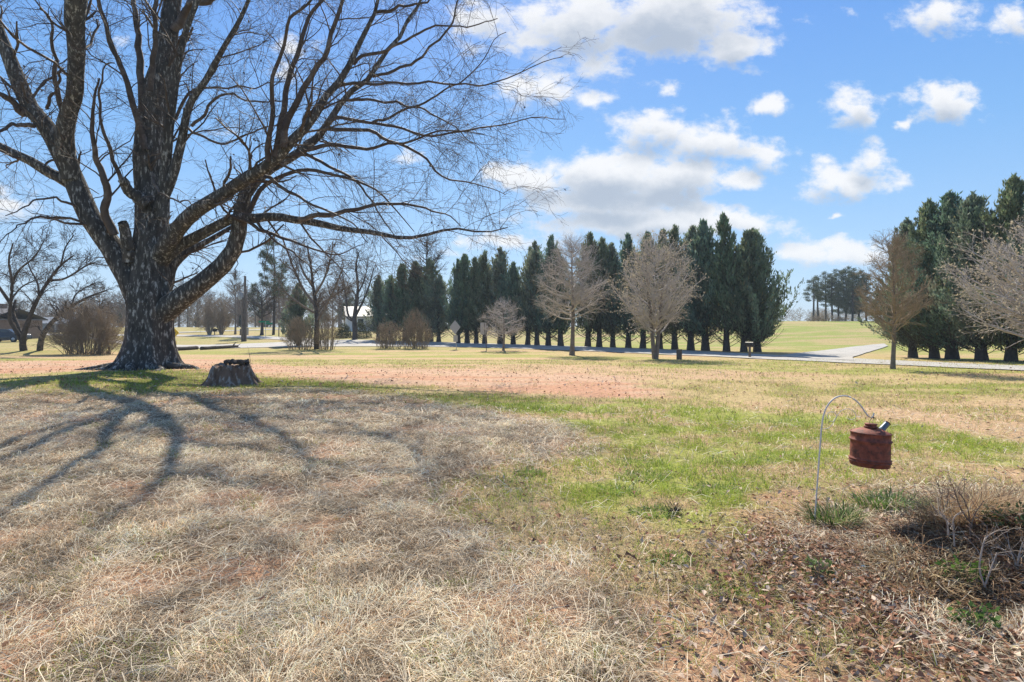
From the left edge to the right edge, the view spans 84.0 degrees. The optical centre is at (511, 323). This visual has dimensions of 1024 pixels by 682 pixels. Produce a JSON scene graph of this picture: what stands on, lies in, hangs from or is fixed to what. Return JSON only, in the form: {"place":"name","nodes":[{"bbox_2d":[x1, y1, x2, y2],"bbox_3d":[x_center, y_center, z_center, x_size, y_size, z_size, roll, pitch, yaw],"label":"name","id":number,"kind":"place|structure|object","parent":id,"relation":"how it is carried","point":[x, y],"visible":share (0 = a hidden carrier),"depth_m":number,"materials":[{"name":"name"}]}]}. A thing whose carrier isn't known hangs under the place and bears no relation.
{"place":"outdoors","nodes":[
{"label":"outdoors","id":0,"kind":"place"},
{"bbox_2d":[95,334,307,342],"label":"side road","id":1,"kind":"structure","parent":0,"point":[263,337],"depth_m":76.35,"materials":[{"name":"asphalt"}]},
{"bbox_2d":[0,321,1023,681],"bbox_3d":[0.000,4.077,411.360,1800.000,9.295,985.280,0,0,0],"label":"ground","id":2,"kind":"structure","parent":0,"point":[806,335],"depth_m":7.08,"materials":[{"name":"plant"}]},
{"bbox_2d":[0,329,31,341],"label":"parked car","id":3,"kind":"object","parent":2,"relation":"on","point":[8,334],"visible":0.54,"depth_m":63.75,"materials":[{"name":"paint"}]},
{"bbox_2d":[0,304,47,339],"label":"brown house","id":4,"kind":"structure","parent":2,"relation":"on","point":[21,317],"depth_m":71.30,"materials":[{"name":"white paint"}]},
{"bbox_2d":[0,219,107,350],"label":"bare tree","id":5,"kind":"object","parent":2,"relation":"on","point":[20,334],"visible":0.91,"depth_m":39.96,"materials":[{"name":"brown plant"}]},
{"bbox_2d":[16,273,122,350],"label":"bare tree","id":6,"kind":"object","parent":2,"relation":"on","point":[92,285],"visible":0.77,"depth_m":40.51,"materials":[{"name":"brown plant"}]},
{"bbox_2d":[23,296,124,354],"bbox_3d":[-28.957,0.102,38.871,7.301,4.296,4.772,0,0,0],"label":"brush bush","id":7,"kind":"object","parent":2,"relation":"on","point":[102,337],"visible":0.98,"depth_m":38.49,"materials":[{"name":"plant"}]},
{"bbox_2d":[1,276,371,326],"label":"woods","id":8,"kind":"object","parent":2,"relation":"on","point":[189,316],"visible":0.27,"depth_m":130.88,"materials":[{"name":"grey plant"}]},
{"bbox_2d":[17,282,359,326],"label":"evergreens","id":9,"kind":"object","parent":2,"relation":"on","point":[351,300],"visible":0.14,"depth_m":127.98,"materials":[{"name":"plant"}]},
{"bbox_2d":[193,295,224,334],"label":"crape myrtle","id":10,"kind":"object","parent":2,"relation":"on","point":[206,317],"visible":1,"depth_m":81.73,"materials":[{"name":"plant"}]},
{"bbox_2d":[205,291,234,333],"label":"crape myrtle","id":11,"kind":"object","parent":2,"relation":"on","point":[221,329],"visible":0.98,"depth_m":82.39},
{"bbox_2d":[200,342,240,349],"bbox_3d":[-24.693,1.972,48.056,0.798,0.856,4.212,0,0,19],"label":"fallen log","id":12,"kind":"object","parent":2,"relation":"on","point":[218,347],"visible":0.88,"depth_m":47.81,"materials":[{"name":"wood"}]},
{"bbox_2d":[200,359,262,386],"bbox_3d":[-7.394,1.302,15.006,1.686,0.784,1.393,0,0,12],"label":"tree stump","id":13,"kind":"object","parent":2,"relation":"on","point":[226,373],"visible":0.91,"depth_m":14.63,"materials":[{"name":"brown wood"}]},
{"bbox_2d":[225,268,246,333],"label":"bare tree","id":14,"kind":"object","parent":2,"relation":"on","point":[235,286],"visible":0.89,"depth_m":82.35,"materials":[{"name":"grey plant"}]},
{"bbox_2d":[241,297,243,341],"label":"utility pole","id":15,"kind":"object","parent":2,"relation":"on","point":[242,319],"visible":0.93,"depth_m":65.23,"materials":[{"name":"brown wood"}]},
{"bbox_2d":[238,276,250,340],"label":"utility pole","id":16,"kind":"object","parent":2,"relation":"on","point":[241,295],"visible":0.95,"depth_m":65.38,"materials":[{"name":"brown wood"}]},
{"bbox_2d":[246,283,277,334],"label":"bare tree","id":17,"kind":"object","parent":2,"relation":"on","point":[262,310],"visible":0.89,"depth_m":79.98,"materials":[{"name":"brown plant"}]},
{"bbox_2d":[257,239,289,334],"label":"pine tree","id":18,"kind":"object","parent":2,"relation":"on","point":[263,254],"visible":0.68,"depth_m":80.87,"materials":[{"name":"green plant"}]},
{"bbox_2d":[0,0,595,371],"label":"maple tree","id":19,"kind":"object","parent":2,"relation":"on","point":[151,255],"visible":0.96,"depth_m":20.31,"materials":[{"name":"brown plant"}]},
{"bbox_2d":[278,314,321,349],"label":"scrub bush","id":20,"kind":"object","parent":2,"relation":"on","point":[297,337],"visible":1,"depth_m":46.53,"materials":[{"name":"plant"}]},
{"bbox_2d":[278,284,322,345],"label":"cedar tree","id":21,"kind":"object","parent":2,"relation":"on","point":[297,310],"visible":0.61,"depth_m":53.78,"materials":[{"name":"green plant"}]},
{"bbox_2d":[266,234,363,348],"bbox_3d":[-16.391,-2.863,47.806,7.894,10.169,5.716,0,0,0],"label":"bare tree","id":22,"kind":"object","parent":2,"relation":"on","point":[315,299],"visible":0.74,"depth_m":47.45,"materials":[{"name":"brown plant"}]},
{"bbox_2d":[309,307,343,349],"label":"scrub bush","id":23,"kind":"object","parent":2,"relation":"on","point":[325,333],"visible":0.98,"depth_m":46.44,"materials":[{"name":"plant"}]},
{"bbox_2d":[335,322,351,337],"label":"evergreen shrub","id":24,"kind":"object","parent":2,"relation":"on","point":[346,331],"visible":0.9,"depth_m":73.51,"materials":[{"name":"green plant"}]},
{"bbox_2d":[333,245,380,339],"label":"bare tree","id":25,"kind":"object","parent":2,"relation":"on","point":[353,319],"visible":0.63,"depth_m":69.41,"materials":[{"name":"brown plant"}]},
{"bbox_2d":[351,321,372,337],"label":"evergreen shrub","id":26,"kind":"object","parent":2,"relation":"on","point":[366,331],"visible":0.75,"depth_m":73.24,"materials":[{"name":"green plant"}]},
{"bbox_2d":[343,306,387,330],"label":"white house","id":27,"kind":"structure","parent":2,"relation":"on","point":[360,317],"depth_m":93.09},
{"bbox_2d":[362,275,388,339],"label":"cypress tree","id":28,"kind":"object","parent":2,"relation":"on","point":[377,290],"visible":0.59,"depth_m":68.44,"materials":[{"name":"green plant"}]},
{"bbox_2d":[369,275,403,338],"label":"cypress tree","id":29,"kind":"object","parent":2,"relation":"on","point":[385,304],"visible":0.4,"depth_m":66.86,"materials":[{"name":"green plant"}]},
{"bbox_2d":[369,318,409,348],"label":"scrub bush","id":30,"kind":"object","parent":2,"relation":"on","point":[390,340],"visible":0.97,"depth_m":48.05,"materials":[{"name":"plant"}]},
{"bbox_2d":[382,263,419,340],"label":"cypress tree","id":31,"kind":"object","parent":2,"relation":"on","point":[400,290],"visible":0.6,"depth_m":65.92,"materials":[{"name":"green plant"}]},
{"bbox_2d":[394,260,428,340],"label":"cypress tree","id":32,"kind":"object","parent":2,"relation":"on","point":[416,287],"visible":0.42,"depth_m":66.08,"materials":[{"name":"green plant"}]},
{"bbox_2d":[396,309,437,348],"bbox_3d":[-8.227,0.341,48.650,4.050,3.739,2.721,0,0,0],"label":"scrub bush","id":33,"kind":"object","parent":2,"relation":"on","point":[420,335],"visible":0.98,"depth_m":48.43,"materials":[{"name":"plant"}]},
{"bbox_2d":[410,257,440,340],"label":"cypress tree","id":34,"kind":"object","parent":2,"relation":"on","point":[432,275],"visible":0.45,"depth_m":65.04,"materials":[{"name":"green plant"}]},
{"bbox_2d":[401,231,449,339],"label":"bare tree","id":35,"kind":"object","parent":2,"relation":"on","point":[438,258],"visible":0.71,"depth_m":66.87,"materials":[{"name":"brown plant"}]},
{"bbox_2d":[420,274,450,341],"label":"cypress tree","id":36,"kind":"object","parent":2,"relation":"on","point":[439,284],"visible":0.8,"depth_m":63.27,"materials":[{"name":"green plant"}]},
{"bbox_2d":[438,258,466,342],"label":"cypress tree","id":37,"kind":"object","parent":2,"relation":"on","point":[452,303],"visible":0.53,"depth_m":60.89,"materials":[{"name":"green plant"}]},
{"bbox_2d":[35,307,882,326],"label":"thicket","id":38,"kind":"object","parent":2,"relation":"on","point":[252,320],"visible":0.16,"depth_m":152.47,"materials":[{"name":"plant"}]},
{"bbox_2d":[445,252,476,342],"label":"cypress tree","id":39,"kind":"object","parent":2,"relation":"on","point":[463,272],"visible":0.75,"depth_m":60.49,"materials":[{"name":"green plant"}]},
{"bbox_2d":[458,256,492,342],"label":"cypress tree","id":40,"kind":"object","parent":2,"relation":"on","point":[473,269],"visible":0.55,"depth_m":59.98,"materials":[{"name":"green plant"}]},
{"bbox_2d":[465,250,498,343],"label":"cypress tree","id":41,"kind":"object","parent":2,"relation":"on","point":[484,266],"visible":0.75,"depth_m":59.44,"materials":[{"name":"green plant"}]},
{"bbox_2d":[474,246,511,343],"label":"cypress tree","id":42,"kind":"object","parent":2,"relation":"on","point":[500,265],"visible":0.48,"depth_m":59.06,"materials":[{"name":"green plant"}]},
{"bbox_2d":[476,295,524,350],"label":"pear tree","id":43,"kind":"object","parent":2,"relation":"on","point":[505,326],"visible":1,"depth_m":44.83,"materials":[{"name":"grey plant"}]},
{"bbox_2d":[491,260,526,343],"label":"cypress tree","id":44,"kind":"object","parent":2,"relation":"on","point":[510,288],"visible":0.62,"depth_m":57.59,"materials":[{"name":"green plant"}]},
{"bbox_2d":[0,385,1023,681],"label":"dry straw","id":45,"kind":"object","parent":2,"relation":"on","point":[322,429],"visible":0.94,"depth_m":3.87,"materials":[{"name":"beige plant"}]},
{"bbox_2d":[0,362,1023,681],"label":"leaf litter","id":46,"kind":"object","parent":2,"relation":"on","point":[876,596],"visible":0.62,"depth_m":3.38,"materials":[{"name":"plant"}]},
{"bbox_2d":[904,474,968,523],"bbox_3d":[2.931,1.233,3.988,0.391,0.416,0.249,0,0,0],"label":"dry stick","id":47,"kind":"object","parent":46,"relation":"on","point":[936,496],"visible":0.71,"depth_m":3.96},
{"bbox_2d":[930,494,972,545],"bbox_3d":[2.864,1.269,3.746,0.348,0.369,0.203,0,0,-31],"label":"dry stick","id":48,"kind":"object","parent":46,"relation":"on","point":[945,519],"visible":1,"depth_m":3.72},
{"bbox_2d":[960,515,1016,586],"bbox_3d":[2.844,1.365,3.369,0.271,0.410,0.200,0,0,12],"label":"dry stick","id":49,"kind":"object","parent":46,"relation":"on","point":[989,572],"visible":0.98,"depth_m":3.38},
{"bbox_2d":[987,524,1023,567],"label":"dry stick","id":50,"kind":"object","parent":46,"relation":"on","point":[1018,557],"visible":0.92,"depth_m":3.53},
{"bbox_2d":[505,246,543,344],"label":"cypress tree","id":51,"kind":"object","parent":2,"relation":"on","point":[527,329],"visible":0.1,"depth_m":56.82,"materials":[{"name":"green plant"}]},
{"bbox_2d":[511,240,544,344],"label":"cypress tree","id":52,"kind":"object","parent":2,"relation":"on","point":[530,266],"visible":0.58,"depth_m":55.34,"materials":[{"name":"green plant"}]},
{"bbox_2d":[518,234,570,345],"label":"cypress tree","id":53,"kind":"object","parent":2,"relation":"on","point":[539,322],"visible":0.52,"depth_m":53.84,"materials":[{"name":"green plant"}]},
{"bbox_2d":[535,247,576,345],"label":"cypress tree","id":54,"kind":"object","parent":2,"relation":"on","point":[563,326],"visible":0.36,"depth_m":53.09,"materials":[{"name":"green plant"}]},
{"bbox_2d":[528,232,611,354],"bbox_3d":[3.937,-2.038,37.477,5.892,8.364,5.589,0,0,-41],"label":"pear tree","id":55,"kind":"object","parent":2,"relation":"on","point":[579,295],"visible":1,"depth_m":37.09,"materials":[{"name":"grey plant"}]},
{"bbox_2d":[564,231,610,346],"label":"cypress tree","id":56,"kind":"object","parent":2,"relation":"on","point":[583,322],"visible":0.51,"depth_m":52.26,"materials":[{"name":"green plant"}]},
{"bbox_2d":[578,236,617,346],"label":"cypress tree","id":57,"kind":"object","parent":2,"relation":"on","point":[602,249],"visible":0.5,"depth_m":51.87,"materials":[{"name":"green plant"}]},
{"bbox_2d":[595,242,624,346],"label":"cypress tree","id":58,"kind":"object","parent":2,"relation":"on","point":[612,252],"visible":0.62,"depth_m":51.54,"materials":[{"name":"green plant"}]},
{"bbox_2d":[592,483,642,495],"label":"grass tuft","id":59,"kind":"object","parent":2,"relation":"on","point":[617,491],"visible":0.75,"depth_m":5.42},
{"bbox_2d":[600,232,640,347],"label":"cypress tree","id":60,"kind":"object","parent":2,"relation":"on","point":[627,244],"visible":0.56,"depth_m":50.16,"materials":[{"name":"green plant"}]},
{"bbox_2d":[619,230,656,347],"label":"cypress tree","id":61,"kind":"object","parent":2,"relation":"on","point":[643,340],"visible":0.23,"depth_m":49.08,"materials":[{"name":"green plant"}]},
{"bbox_2d":[616,468,674,481],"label":"grass tuft","id":62,"kind":"object","parent":2,"relation":"on","point":[637,476],"visible":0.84,"depth_m":5.91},
{"bbox_2d":[629,227,676,348],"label":"cypress tree","id":63,"kind":"object","parent":2,"relation":"on","point":[663,332],"visible":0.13,"depth_m":48.10,"materials":[{"name":"green plant"}]},
{"bbox_2d":[625,502,682,517],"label":"grass tuft","id":64,"kind":"object","parent":2,"relation":"on","point":[655,506],"visible":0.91,"depth_m":4.82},
{"bbox_2d":[600,230,709,358],"bbox_3d":[7.909,-1.624,31.564,6.002,7.314,5.601,0,0,0],"label":"pear tree","id":65,"kind":"object","parent":2,"relation":"on","point":[644,314],"visible":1,"depth_m":31.31,"materials":[{"name":"grey plant"}]},
{"bbox_2d":[649,549,695,564],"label":"grass tuft","id":66,"kind":"object","parent":2,"relation":"on","point":[673,552],"visible":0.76,"depth_m":3.85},
{"bbox_2d":[652,224,696,348],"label":"cypress tree","id":67,"kind":"object","parent":2,"relation":"on","point":[673,233],"visible":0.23,"depth_m":46.66,"materials":[{"name":"green plant"}]},
{"bbox_2d":[666,224,709,349],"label":"cypress tree","id":68,"kind":"object","parent":2,"relation":"on","point":[689,234],"visible":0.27,"depth_m":45.51,"materials":[{"name":"green plant"}]},
{"bbox_2d":[668,218,738,350],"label":"cypress tree","id":69,"kind":"object","parent":2,"relation":"on","point":[703,237],"visible":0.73,"depth_m":44.29,"materials":[{"name":"green plant"}]},
{"bbox_2d":[686,481,742,494],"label":"grass tuft","id":70,"kind":"object","parent":2,"relation":"on","point":[716,490],"visible":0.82,"depth_m":5.51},
{"bbox_2d":[693,577,744,598],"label":"grass tuft","id":71,"kind":"object","parent":2,"relation":"on","point":[716,586],"visible":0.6,"depth_m":3.42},
{"bbox_2d":[700,211,747,351],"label":"cypress tree","id":72,"kind":"object","parent":2,"relation":"on","point":[723,250],"visible":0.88,"depth_m":42.97,"materials":[{"name":"green plant"}]},
{"bbox_2d":[700,453,776,464],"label":"grass tuft","id":73,"kind":"object","parent":2,"relation":"on","point":[758,460],"visible":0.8,"depth_m":6.65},
{"bbox_2d":[711,229,773,351],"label":"cypress tree","id":74,"kind":"object","parent":2,"relation":"on","point":[746,291],"visible":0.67,"depth_m":42.24,"materials":[{"name":"green plant"}]},
{"bbox_2d":[706,227,804,351],"bbox_3d":[18.802,-2.578,42.679,7.097,9.553,6.934,0,0,-21],"label":"cypress tree","id":75,"kind":"object","parent":2,"relation":"on","point":[774,297],"visible":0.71,"depth_m":41.80,"materials":[{"name":"green plant"}]},
{"bbox_2d":[802,277,824,320],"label":"pine tree","id":76,"kind":"object","parent":2,"relation":"on","point":[818,296],"visible":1,"depth_m":107.98,"materials":[{"name":"green plant"}]},
{"bbox_2d":[810,275,825,320],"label":"pine tree","id":77,"kind":"object","parent":2,"relation":"on","point":[821,282],"visible":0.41,"depth_m":110.97,"materials":[{"name":"green plant"}]},
{"bbox_2d":[802,553,834,576],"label":"leafy weed","id":78,"kind":"object","parent":2,"relation":"on","point":[814,562],"visible":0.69,"depth_m":3.55,"materials":[{"name":"green plant"}]},
{"bbox_2d":[805,313,848,320],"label":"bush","id":79,"kind":"object","parent":2,"relation":"on","point":[823,319],"visible":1,"depth_m":99.85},
{"bbox_2d":[788,494,876,527],"bbox_3d":[2.553,1.503,4.504,0.650,0.239,0.548,0,0,0],"label":"grass clump","id":80,"kind":"object","parent":2,"relation":"on","point":[826,517],"visible":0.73,"depth_m":4.52,"materials":[{"name":"plant"}]},
{"bbox_2d":[818,273,848,319],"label":"pine tree","id":81,"kind":"object","parent":2,"relation":"on","point":[832,298],"visible":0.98,"depth_m":107.77,"materials":[{"name":"green plant"}]},
{"bbox_2d":[825,269,850,318],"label":"pine tree","id":82,"kind":"object","parent":2,"relation":"on","point":[840,272],"visible":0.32,"depth_m":110.73,"materials":[{"name":"green plant"}]},
{"bbox_2d":[660,490,1023,681],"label":"dead leaves","id":83,"kind":"object","parent":2,"relation":"on","point":[924,534],"visible":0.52,"depth_m":3.66,"materials":[{"name":"plant"}]},
{"bbox_2d":[833,265,851,320],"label":"pine tree","id":84,"kind":"object","parent":2,"relation":"on","point":[848,285],"visible":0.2,"depth_m":113.85,"materials":[{"name":"green plant"}]},
{"bbox_2d":[814,395,874,519],"bbox_3d":[2.634,1.107,4.518,0.489,1.085,0.012,0,0,0],"label":"shepherd hook","id":85,"kind":"object","parent":2,"relation":"on","point":[860,405],"visible":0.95,"depth_m":4.51,"materials":[{"name":"paint"}]},
{"bbox_2d":[848,417,892,469],"bbox_3d":[2.855,0.928,4.523,0.313,0.390,0.297,3,-1,-20],"label":"oil can","id":86,"kind":"object","parent":85,"relation":"hanging from","point":[870,445],"visible":1,"depth_m":4.42,"materials":[{"name":"metal"}]},
{"bbox_2d":[838,267,866,320],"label":"pine tree","id":87,"kind":"object","parent":2,"relation":"on","point":[853,286],"visible":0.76,"depth_m":107.74,"materials":[{"name":"green plant"}]},
{"bbox_2d":[842,270,868,320],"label":"pine tree","id":88,"kind":"object","parent":2,"relation":"on","point":[862,279],"visible":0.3,"depth_m":110.69,"materials":[{"name":"green plant"}]},
{"bbox_2d":[856,217,926,357],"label":"cypress tree","id":89,"kind":"object","parent":2,"relation":"on","point":[912,351],"visible":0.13,"depth_m":34.22,"materials":[{"name":"green plant"}]},
{"bbox_2d":[844,484,939,511],"bbox_3d":[3.341,1.542,4.998,0.808,0.166,0.570,0,0,0],"label":"grass clump","id":90,"kind":"object","parent":2,"relation":"on","point":[873,498],"visible":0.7,"depth_m":5.02,"materials":[{"name":"plant"}]},
{"bbox_2d":[852,228,946,368],"bbox_3d":[14.454,-0.959,21.430,3.201,5.489,3.094,0,0,-30],"label":"pear tree","id":91,"kind":"object","parent":2,"relation":"on","point":[908,304],"visible":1,"depth_m":21.28,"materials":[{"name":"brown plant"}]},
{"bbox_2d":[872,197,942,358],"bbox_3d":[24.062,-2.598,32.211,5.898,9.346,4.945,0,0,18],"label":"cypress tree","id":92,"kind":"object","parent":2,"relation":"on","point":[927,209],"visible":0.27,"depth_m":32.33,"materials":[{"name":"green plant"}]},
{"bbox_2d":[873,190,973,358],"bbox_3d":[24.045,-2.718,31.222,6.072,9.527,6.559,0,0,-12],"label":"cypress tree","id":93,"kind":"object","parent":2,"relation":"on","point":[947,207],"visible":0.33,"depth_m":31.15,"materials":[{"name":"green plant"}]},
{"bbox_2d":[852,535,1007,601],"bbox_3d":[2.590,1.511,3.587,0.809,0.231,0.827,0,0,-45],"label":"grass clump","id":94,"kind":"object","parent":2,"relation":"on","point":[901,572],"visible":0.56,"depth_m":3.56,"materials":[{"name":"plant"}]},
{"bbox_2d":[879,566,996,616],"bbox_3d":[2.476,1.602,3.323,0.625,0.298,0.554,0,0,-28],"label":"grass clump","id":95,"kind":"object","parent":2,"relation":"on","point":[899,579],"visible":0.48,"depth_m":3.36,"materials":[{"name":"plant"}]},
{"bbox_2d":[877,469,1023,532],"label":"grass clump","id":96,"kind":"object","parent":2,"relation":"on","point":[969,503],"visible":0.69,"depth_m":3.98,"materials":[{"name":"plant"}]},
{"bbox_2d":[934,551,991,586],"bbox_3d":[2.785,1.520,3.504,0.325,0.169,0.236,0,0,0],"label":"leafy weed","id":97,"kind":"object","parent":2,"relation":"on","point":[955,569],"visible":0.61,"depth_m":3.49,"materials":[{"name":"green plant"}]},
{"bbox_2d":[928,470,1002,544],"bbox_3d":[3.027,1.228,3.756,0.467,0.517,0.303,0,0,-18],"label":"dry stick","id":98,"kind":"object","parent":2,"relation":"on","point":[975,513],"visible":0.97,"depth_m":3.77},
{"bbox_2d":[915,190,1016,360],"bbox_3d":[24.007,-2.507,29.629,5.922,8.981,5.245,0,0,-34],"label":"cypress tree","id":99,"kind":"object","parent":2,"relation":"on","point":[969,213],"visible":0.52,"depth_m":29.09,"materials":[{"name":"green plant"}]},
{"bbox_2d":[947,600,1001,630],"bbox_3d":[2.427,1.538,2.982,0.267,0.155,0.201,0,0,0],"label":"leafy weed","id":100,"kind":"object","parent":2,"relation":"on","point":[982,615],"visible":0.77,"depth_m":2.97,"materials":[{"name":"green plant"}]},
{"bbox_2d":[933,208,1023,352],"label":"pear tree","id":101,"kind":"object","parent":2,"relation":"on","point":[1008,291],"visible":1,"depth_m":18.80,"materials":[{"name":"grey plant"}]},
{"bbox_2d":[936,173,1023,361],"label":"cypress tree","id":102,"kind":"object","parent":2,"relation":"on","point":[1010,201],"visible":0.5,"depth_m":27.69,"materials":[{"name":"green plant"}]},
{"bbox_2d":[939,475,1023,508],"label":"grass clump","id":103,"kind":"object","parent":2,"relation":"on","point":[1011,487],"visible":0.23,"depth_m":4.79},
{"bbox_2d":[967,200,1023,349],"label":"cypress tree","id":104,"kind":"object","parent":2,"relation":"on","point":[1017,242],"visible":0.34,"depth_m":26.64,"materials":[{"name":"green plant"}]},
{"bbox_2d":[978,498,1023,527],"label":"leafy weed","id":105,"kind":"object","parent":2,"relation":"on","point":[1000,516],"visible":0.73,"depth_m":3.81,"materials":[{"name":"green plant"}]},
{"bbox_2d":[0,0,1023,326],"label":"sky","id":106,"kind":"structure","parent":0,"point":[817,127],"materials":[{"name":"blue"}]},
{"bbox_2d":[87,336,1023,369],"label":"road","id":107,"kind":"structure","parent":0,"point":[551,347],"depth_m":44.63,"materials":[{"name":"asphalt"}]},
{"bbox_2d":[774,344,887,359],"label":"driveway","id":108,"kind":"structure","parent":0,"point":[847,353],"depth_m":39.15,"materials":[{"name":"concrete"}]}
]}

